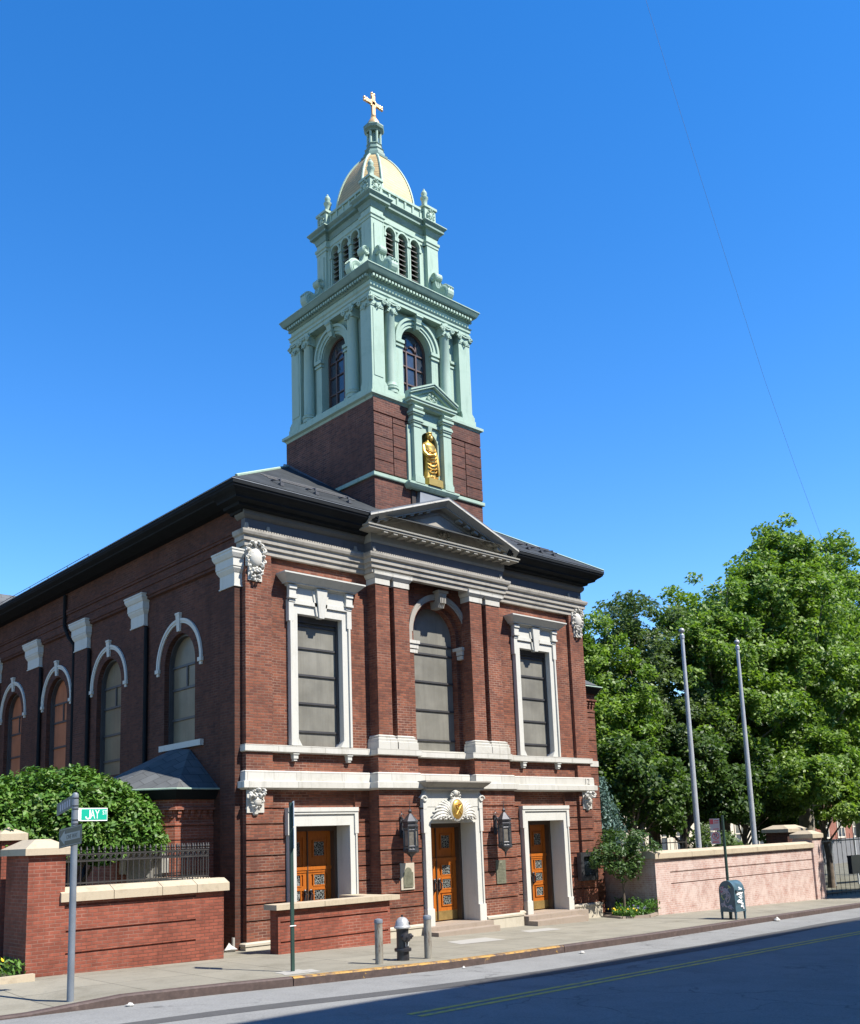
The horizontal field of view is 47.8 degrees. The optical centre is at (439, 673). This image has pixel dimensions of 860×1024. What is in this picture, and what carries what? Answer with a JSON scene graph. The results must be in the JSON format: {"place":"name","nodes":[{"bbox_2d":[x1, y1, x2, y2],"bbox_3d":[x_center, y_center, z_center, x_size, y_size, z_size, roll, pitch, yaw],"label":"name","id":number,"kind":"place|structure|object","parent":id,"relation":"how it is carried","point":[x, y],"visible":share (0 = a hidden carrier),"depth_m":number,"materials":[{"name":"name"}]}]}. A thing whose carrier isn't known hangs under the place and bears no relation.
{"place":"outdoors","nodes":[
{"label":"outdoors","id":0,"kind":"place"},
{"bbox_2d":[0,908,859,1023],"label":"road","id":1,"kind":"structure","parent":0,"point":[815,983],"depth_m":15.25,"materials":[{"name":"grey asphalt"}]},
{"bbox_2d":[0,977,292,1019],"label":"curb","id":2,"kind":"structure","parent":1,"relation":"on","point":[184,992],"depth_m":15.32,"materials":[{"name":"grey concrete"}]},
{"bbox_2d":[288,945,563,985],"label":"curb","id":3,"kind":"structure","parent":1,"relation":"on","point":[326,977],"depth_m":18.29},
{"bbox_2d":[122,917,859,1023],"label":"asphalt patch","id":4,"kind":"object","parent":1,"relation":"on","point":[646,956],"visible":1,"depth_m":17.25,"materials":[{"name":"grey asphalt"}]},
{"bbox_2d":[408,931,859,1014],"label":"road line","id":5,"kind":"object","parent":1,"relation":"on","point":[612,976],"visible":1,"depth_m":16.83,"materials":[{"name":"paint"}]},
{"bbox_2d":[418,933,859,1015],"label":"road line","id":6,"kind":"object","parent":1,"relation":"on","point":[619,978],"visible":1,"depth_m":16.56,"materials":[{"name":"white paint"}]},
{"bbox_2d":[563,903,859,952],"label":"curb","id":7,"kind":"structure","parent":1,"relation":"on","point":[580,946],"depth_m":25.37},
{"bbox_2d":[0,891,859,1014],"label":"sidewalk","id":8,"kind":"structure","parent":0,"point":[38,993],"depth_m":19.60,"materials":[{"name":"concrete"}]},
{"bbox_2d":[0,827,27,967],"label":"gate pier","id":9,"kind":"structure","parent":8,"relation":"on","point":[7,834],"depth_m":18.79,"materials":[{"name":"brick"}]},
{"bbox_2d":[0,956,34,984],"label":"planting bed","id":10,"kind":"object","parent":8,"relation":"on","point":[7,976],"visible":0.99,"depth_m":16.85,"materials":[{"name":"soil"}]},
{"bbox_2d":[0,839,70,977],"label":"gate pier","id":11,"kind":"structure","parent":8,"relation":"on","point":[34,914],"depth_m":17.71,"materials":[{"name":"brick"}]},
{"bbox_2d":[66,792,78,1001],"bbox_3d":[-5.662,3.444,14.986,0.112,3.200,0.109,7,-13,-43],"label":"street sign post","id":12,"kind":"object","parent":8,"relation":"on","point":[72,910],"visible":0.94,"depth_m":14.92,"materials":[{"name":"grey metal"}]},
{"bbox_2d":[57,796,71,815],"bbox_3d":[-5.968,2.103,15.478,0.012,0.321,0.630,7,-13,-43],"label":"street name sign","id":13,"kind":"object","parent":12,"relation":"attached to","point":[63,806],"visible":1,"depth_m":15.48,"materials":[{"name":"grey metal"}]},
{"bbox_2d":[59,824,81,848],"bbox_3d":[-5.742,2.532,15.094,0.013,0.362,0.820,7,-13,-43],"label":"one way sign","id":14,"kind":"object","parent":12,"relation":"attached to","point":[70,836],"visible":1,"depth_m":15.08,"materials":[{"name":"grey metal"}]},
{"bbox_2d":[78,808,107,820],"bbox_3d":[-5.507,2.233,15.380,0.500,0.203,0.024,7,-13,-43],"label":"street name sign","id":15,"kind":"object","parent":12,"relation":"attached to","point":[92,814],"visible":1,"depth_m":15.38,"materials":[{"name":"green metal"}]},
{"bbox_2d":[0,763,170,886],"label":"bush","id":16,"kind":"object","parent":8,"relation":"on","point":[29,802],"visible":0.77,"depth_m":20.65,"materials":[{"name":"green plant"}]},
{"bbox_2d":[60,877,228,974],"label":"garden wall","id":17,"kind":"structure","parent":8,"relation":"on","point":[141,923],"depth_m":18.97,"materials":[{"name":"brick"}]},
{"bbox_2d":[65,842,208,886],"bbox_3d":[-6.801,3.986,20.174,3.136,0.800,2.468,7,-13,-43],"label":"iron fence","id":18,"kind":"object","parent":17,"relation":"on","point":[172,851],"visible":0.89,"depth_m":19.59,"materials":[{"name":"black metal"}]},
{"bbox_2d":[224,943,236,951],"bbox_3d":[-4.633,6.038,21.394,0.293,0.187,0.264,7,-13,-43],"label":"crumpled bag","id":19,"kind":"object","parent":8,"relation":"on","point":[229,948],"visible":0.98,"depth_m":21.33,"materials":[{"name":"paper"}]},
{"bbox_2d":[276,803,307,973],"bbox_3d":[-2.703,3.916,17.639,0.520,3.120,0.340,7,-13,-43],"label":"sign post","id":20,"kind":"object","parent":8,"relation":"on","point":[292,925],"visible":0.88,"depth_m":17.65,"materials":[{"name":"metal"}]},
{"bbox_2d":[292,801,294,848],"bbox_3d":[-2.696,2.788,17.888,0.008,0.860,0.320,0,-10,-14],"label":"parking sign","id":21,"kind":"object","parent":20,"relation":"attached to","point":[293,828],"visible":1,"depth_m":17.82,"materials":[{"name":"white metal"}]},
{"bbox_2d":[264,894,399,954],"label":"stoop wall","id":22,"kind":"structure","parent":8,"relation":"on","point":[345,921],"depth_m":21.56,"materials":[{"name":"brick"}]},
{"bbox_2d":[374,918,382,963],"bbox_3d":[-1.159,5.151,18.502,0.168,0.942,0.165,7,-13,-43],"label":"bollard","id":23,"kind":"object","parent":8,"relation":"on","point":[378,926],"visible":0.91,"depth_m":18.45,"materials":[{"name":"grey metal"}]},
{"bbox_2d":[394,915,412,960],"bbox_3d":[-0.721,5.205,19.058,0.356,0.920,0.395,-4,-10,9],"label":"fire hydrant","id":24,"kind":"object","parent":8,"relation":"on","point":[402,926],"visible":0.98,"depth_m":18.95,"materials":[{"name":"grey metal"}]},
{"bbox_2d":[283,928,558,974],"bbox_3d":[0.055,6.077,21.629,1.022,0.242,10.943,-8,-11,33],"label":"pavement patch","id":25,"kind":"object","parent":8,"relation":"on","point":[476,940],"visible":1,"depth_m":22.90,"materials":[{"name":"concrete"}]},
{"bbox_2d":[423,915,431,958],"bbox_3d":[-0.238,5.278,19.293,0.168,0.942,0.165,7,-13,-43],"label":"bollard","id":26,"kind":"object","parent":8,"relation":"on","point":[427,937],"visible":0.92,"depth_m":19.24,"materials":[{"name":"grey metal"}]},
{"bbox_2d":[603,896,660,918],"bbox_3d":[5.590,7.331,30.287,1.831,0.665,2.341,7,-13,-43],"label":"planting bed","id":27,"kind":"object","parent":8,"relation":"on","point":[637,909],"visible":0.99,"depth_m":29.82,"materials":[{"name":"green plant"}]},
{"bbox_2d":[586,826,662,906],"bbox_3d":[5.770,6.155,30.306,3.343,2.778,1.453,7,-13,-43],"label":"young tree","id":28,"kind":"object","parent":27,"relation":"in","point":[629,851],"visible":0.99,"depth_m":30.11,"materials":[{"name":"green plant"}]},
{"bbox_2d":[604,841,815,914],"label":"park wall","id":29,"kind":"structure","parent":8,"relation":"on","point":[675,881],"depth_m":32.74,"materials":[{"name":"stone"}]},
{"bbox_2d":[721,815,731,918],"bbox_3d":[8.394,5.703,28.415,0.060,3.079,0.060,7,-13,-43],"label":"sign post","id":30,"kind":"object","parent":8,"relation":"on","point":[725,853],"visible":0.64,"depth_m":28.47,"materials":[{"name":"green metal"}]},
{"bbox_2d":[709,818,719,830],"bbox_3d":[8.143,4.478,28.767,0.291,0.350,0.010,-8,-11,31],"label":"parking sign","id":31,"kind":"object","parent":30,"relation":"attached to","point":[714,825],"visible":1,"depth_m":28.76,"materials":[{"name":"white metal"}]},
{"bbox_2d":[710,832,720,843],"bbox_3d":[8.156,4.862,28.701,0.291,0.350,0.013,-8,-11,31],"label":"parking sign","id":32,"kind":"object","parent":30,"relation":"attached to","point":[715,837],"visible":1,"depth_m":28.70,"materials":[{"name":"white metal"}]},
{"bbox_2d":[719,880,745,919],"bbox_3d":[8.514,6.574,28.191,0.580,1.120,0.550,7,-13,-43],"label":"mailbox","id":33,"kind":"object","parent":8,"relation":"on","point":[731,895],"visible":0.99,"depth_m":28.04,"materials":[{"name":"blue metal"}]},
{"bbox_2d":[761,825,806,843],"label":"gate pier","id":34,"kind":"structure","parent":8,"relation":"on","point":[777,833],"depth_m":40.09,"materials":[{"name":"stone"}]},
{"bbox_2d":[789,830,826,899],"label":"gate pier","id":35,"kind":"structure","parent":8,"relation":"on","point":[812,836],"depth_m":37.78,"materials":[{"name":"brick"}]},
{"bbox_2d":[821,833,859,895],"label":"iron fence","id":36,"kind":"object","parent":8,"relation":"on","point":[836,840],"visible":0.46,"depth_m":40.72,"materials":[{"name":"black metal"}]},
{"bbox_2d":[847,855,859,873],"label":"notice box","id":37,"kind":"object","parent":36,"relation":"attached to","point":[854,864],"visible":1,"depth_m":41.16,"materials":[{"name":"black paint"}]},
{"bbox_2d":[0,0,859,700],"label":"sky","id":38,"kind":"structure","parent":0,"point":[168,168],"materials":[{"name":"blue"}]},
{"bbox_2d":[647,5,837,580],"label":"overhead wire","id":39,"kind":"object","parent":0,"point":[736,291],"visible":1,"depth_m":46.98,"materials":[{"name":"metal"}]},
{"bbox_2d":[825,863,847,866],"bbox_3d":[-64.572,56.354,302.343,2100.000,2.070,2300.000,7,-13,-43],"label":"ground","id":40,"kind":"structure","parent":0,"point":[841,865],"depth_m":92.31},
{"bbox_2d":[0,594,15,604],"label":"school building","id":41,"kind":"structure","parent":40,"relation":"on","point":[3,597],"depth_m":45.82,"materials":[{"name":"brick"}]},
{"bbox_2d":[0,92,605,950],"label":"church","id":42,"kind":"structure","parent":40,"relation":"on","point":[350,632],"depth_m":26.93,"materials":[{"name":"brick"}]},
{"bbox_2d":[296,831,307,901],"bbox_3d":[-3.490,5.094,23.476,0.703,2.510,0.220,7,-13,-43],"label":"door leaf","id":43,"kind":"structure","parent":42,"relation":"in","point":[301,856],"depth_m":23.70,"materials":[{"name":"brown wood"}]},
{"bbox_2d":[306,831,330,900],"bbox_3d":[-2.958,5.157,23.968,0.703,2.510,0.220,7,-13,-43],"label":"door leaf","id":44,"kind":"structure","parent":42,"relation":"in","point":[319,859],"depth_m":24.06,"materials":[{"name":"brown wood"}]},
{"bbox_2d":[276,570,365,747],"bbox_3d":[-2.955,-0.263,24.130,2.490,4.265,0.615,7,-13,-43],"label":"window frame","id":45,"kind":"structure","parent":42,"relation":"in","point":[318,609],"depth_m":24.30,"materials":[{"name":"white stone"}]},
{"bbox_2d":[399,863,414,889],"bbox_3d":[-0.820,5.139,24.602,0.450,0.660,0.083,7,-13,-43],"label":"wall plaque","id":46,"kind":"object","parent":42,"relation":"attached to","point":[407,879],"depth_m":24.56,"materials":[{"name":"stone"}]},
{"bbox_2d":[399,800,418,862],"bbox_3d":[-0.791,3.988,24.496,0.355,1.550,0.578,7,-13,-43],"label":"wall lantern","id":47,"kind":"object","parent":42,"relation":"attached to","point":[408,829],"depth_m":24.32,"materials":[{"name":"metal"}]},
{"bbox_2d":[422,432,442,488],"bbox_3d":[-0.318,-6.144,28.060,0.646,1.708,0.580,7,-13,-43],"label":"statue","id":48,"kind":"object","parent":42,"relation":"on","point":[430,458],"visible":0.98,"depth_m":27.88,"materials":[{"name":"gold metal"}]},
{"bbox_2d":[431,828,437,920],"bbox_3d":[-0.359,5.373,25.913,0.728,2.460,0.220,7,-13,-43],"label":"door leaf","id":49,"kind":"structure","parent":42,"relation":"in","point":[435,885],"depth_m":26.13,"materials":[{"name":"brown wood"}]},
{"bbox_2d":[434,827,457,920],"bbox_3d":[0.192,5.438,26.421,0.728,2.460,0.220,7,-13,-43],"label":"door leaf","id":50,"kind":"structure","parent":42,"relation":"in","point":[445,838],"depth_m":26.45,"materials":[{"name":"brown wood"}]},
{"bbox_2d":[495,860,506,883],"bbox_3d":[1.696,5.496,26.914,0.370,0.640,0.062,7,-13,-43],"label":"wall plaque","id":51,"kind":"object","parent":42,"relation":"attached to","point":[500,871],"depth_m":26.89,"materials":[{"name":"beige stone"}]},
{"bbox_2d":[493,803,511,856],"bbox_3d":[1.727,4.287,26.821,0.355,1.550,0.578,7,-13,-43],"label":"wall lantern","id":52,"kind":"object","parent":42,"relation":"attached to","point":[503,828],"depth_m":26.64,"materials":[{"name":"metal"}]},
{"bbox_2d":[503,613,566,756],"bbox_3d":[2.951,0.437,29.584,2.490,4.265,0.615,7,-13,-43],"label":"window frame","id":53,"kind":"structure","parent":42,"relation":"in","point":[533,639],"depth_m":29.78,"materials":[{"name":"white stone"}]},
{"bbox_2d":[528,825,548,909],"bbox_3d":[3.019,5.865,29.486,0.713,2.510,0.220,7,-13,-43],"label":"door leaf","id":54,"kind":"structure","parent":42,"relation":"in","point":[537,833],"depth_m":29.52,"materials":[{"name":"brown wood"}]},
{"bbox_2d":[577,852,598,880],"bbox_3d":[4.553,5.930,29.882,0.800,0.840,0.160,7,-13,-43],"label":"notice board","id":55,"kind":"object","parent":42,"relation":"attached to","point":[585,872],"visible":0.9,"depth_m":29.75,"materials":[{"name":"metal"}]},
{"bbox_2d":[612,816,765,850],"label":"apartment building","id":56,"kind":"structure","parent":40,"relation":"on","point":[735,829],"depth_m":80.19,"materials":[{"name":"beige glass"}]},
{"bbox_2d":[660,830,668,849],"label":"window","id":57,"kind":"structure","parent":56,"relation":"in","point":[664,839],"depth_m":78.95,"materials":[{"name":"white glass"}]},
{"bbox_2d":[674,826,689,848],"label":"window","id":58,"kind":"structure","parent":56,"relation":"in","point":[678,834],"depth_m":80.27,"materials":[{"name":"white glass"}]},
{"bbox_2d":[734,825,742,841],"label":"window","id":59,"kind":"structure","parent":56,"relation":"in","point":[736,830],"depth_m":86.76,"materials":[{"name":"white glass"}]},
{"bbox_2d":[824,866,859,892],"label":"park lawn","id":60,"kind":"structure","parent":0,"point":[845,879],"depth_m":53.81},
{"bbox_2d":[598,776,628,851],"bbox_3d":[5.957,6.191,35.389,3.969,4.973,4.166,7,-13,-43],"label":"spruce tree","id":61,"kind":"object","parent":60,"relation":"on","point":[608,815],"visible":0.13,"depth_m":35.24,"materials":[{"name":"green plant"}]},
{"bbox_2d":[582,609,671,799],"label":"park tree","id":62,"kind":"object","parent":60,"relation":"on","point":[639,724],"visible":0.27,"depth_m":41.55,"materials":[{"name":"green plant"}]},
{"bbox_2d":[596,729,698,837],"bbox_3d":[7.813,5.656,38.915,7.789,7.108,4.198,7,-13,-43],"label":"park tree","id":63,"kind":"object","parent":60,"relation":"on","point":[635,781],"visible":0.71,"depth_m":38.24,"materials":[{"name":"green plant"}]},
{"bbox_2d":[622,839,713,849],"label":"iron fence","id":64,"kind":"object","parent":60,"relation":"on","point":[670,844],"visible":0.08,"depth_m":40.83,"materials":[{"name":"black metal"}]},
{"bbox_2d":[592,590,748,850],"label":"park tree","id":65,"kind":"object","parent":60,"relation":"on","point":[661,653],"visible":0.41,"depth_m":45.08,"materials":[{"name":"green plant"}]},
{"bbox_2d":[674,815,693,848],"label":"park tree","id":66,"kind":"object","parent":60,"relation":"on","point":[678,840],"depth_m":51.81,"materials":[{"name":"green plant"}]},
{"bbox_2d":[679,628,701,847],"bbox_3d":[9.504,3.417,36.562,0.230,10.490,0.230,7,-13,-43],"label":"flagpole","id":67,"kind":"object","parent":60,"relation":"on","point":[693,781],"visible":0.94,"depth_m":36.56,"materials":[{"name":"metal"}]},
{"bbox_2d":[645,721,746,848],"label":"park tree","id":68,"kind":"object","parent":60,"relation":"on","point":[683,825],"visible":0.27,"depth_m":42.54,"materials":[{"name":"green plant"}]},
{"bbox_2d":[687,821,748,848],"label":"shrub","id":69,"kind":"object","parent":60,"relation":"on","point":[732,840],"visible":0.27,"depth_m":40.23,"materials":[{"name":"green plant"}]},
{"bbox_2d":[641,572,830,836],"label":"plane tree","id":70,"kind":"object","parent":60,"relation":"on","point":[716,635],"visible":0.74,"depth_m":46.95,"materials":[{"name":"green plant"}]},
{"bbox_2d":[734,640,757,844],"bbox_3d":[12.470,3.814,39.291,0.230,10.583,0.230,7,-13,-43],"label":"flagpole","id":71,"kind":"object","parent":60,"relation":"on","point":[749,785],"visible":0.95,"depth_m":39.30,"materials":[{"name":"metal"}]},
{"bbox_2d":[693,730,808,844],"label":"park tree","id":72,"kind":"object","parent":60,"relation":"on","point":[765,801],"visible":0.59,"depth_m":44.26,"materials":[{"name":"green plant"}]},
{"bbox_2d":[698,512,859,830],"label":"plane tree","id":73,"kind":"object","parent":60,"relation":"on","point":[804,596],"visible":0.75,"depth_m":51.08,"materials":[{"name":"green plant"}]},
{"bbox_2d":[732,723,828,843],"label":"park tree","id":74,"kind":"object","parent":60,"relation":"on","point":[768,823],"visible":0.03,"depth_m":54.18,"materials":[{"name":"green plant"}]},
{"bbox_2d":[764,726,859,887],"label":"park tree","id":75,"kind":"object","parent":60,"relation":"on","point":[816,779],"visible":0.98,"depth_m":45.39,"materials":[{"name":"green plant"}]},
{"bbox_2d":[805,528,859,874],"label":"plane tree","id":76,"kind":"object","parent":60,"relation":"on","point":[840,558],"visible":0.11,"depth_m":64.59,"materials":[{"name":"green plant"}]},
{"bbox_2d":[815,719,855,839],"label":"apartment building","id":77,"kind":"structure","parent":60,"relation":"on","point":[842,831],"depth_m":106.75,"materials":[{"name":"red brick"}]},
{"bbox_2d":[836,820,845,837],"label":"window","id":78,"kind":"structure","parent":77,"relation":"in","point":[841,830],"depth_m":106.84,"materials":[{"name":"white glass"}]},
{"bbox_2d":[852,821,855,836],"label":"window","id":79,"kind":"structure","parent":77,"relation":"in","point":[853,826],"depth_m":109.08,"materials":[{"name":"white glass"}]},
{"bbox_2d":[821,837,859,884],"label":"barrier panel","id":80,"kind":"object","parent":60,"relation":"on","point":[842,850],"visible":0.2,"depth_m":49.03,"materials":[{"name":"metal"}]}
]}

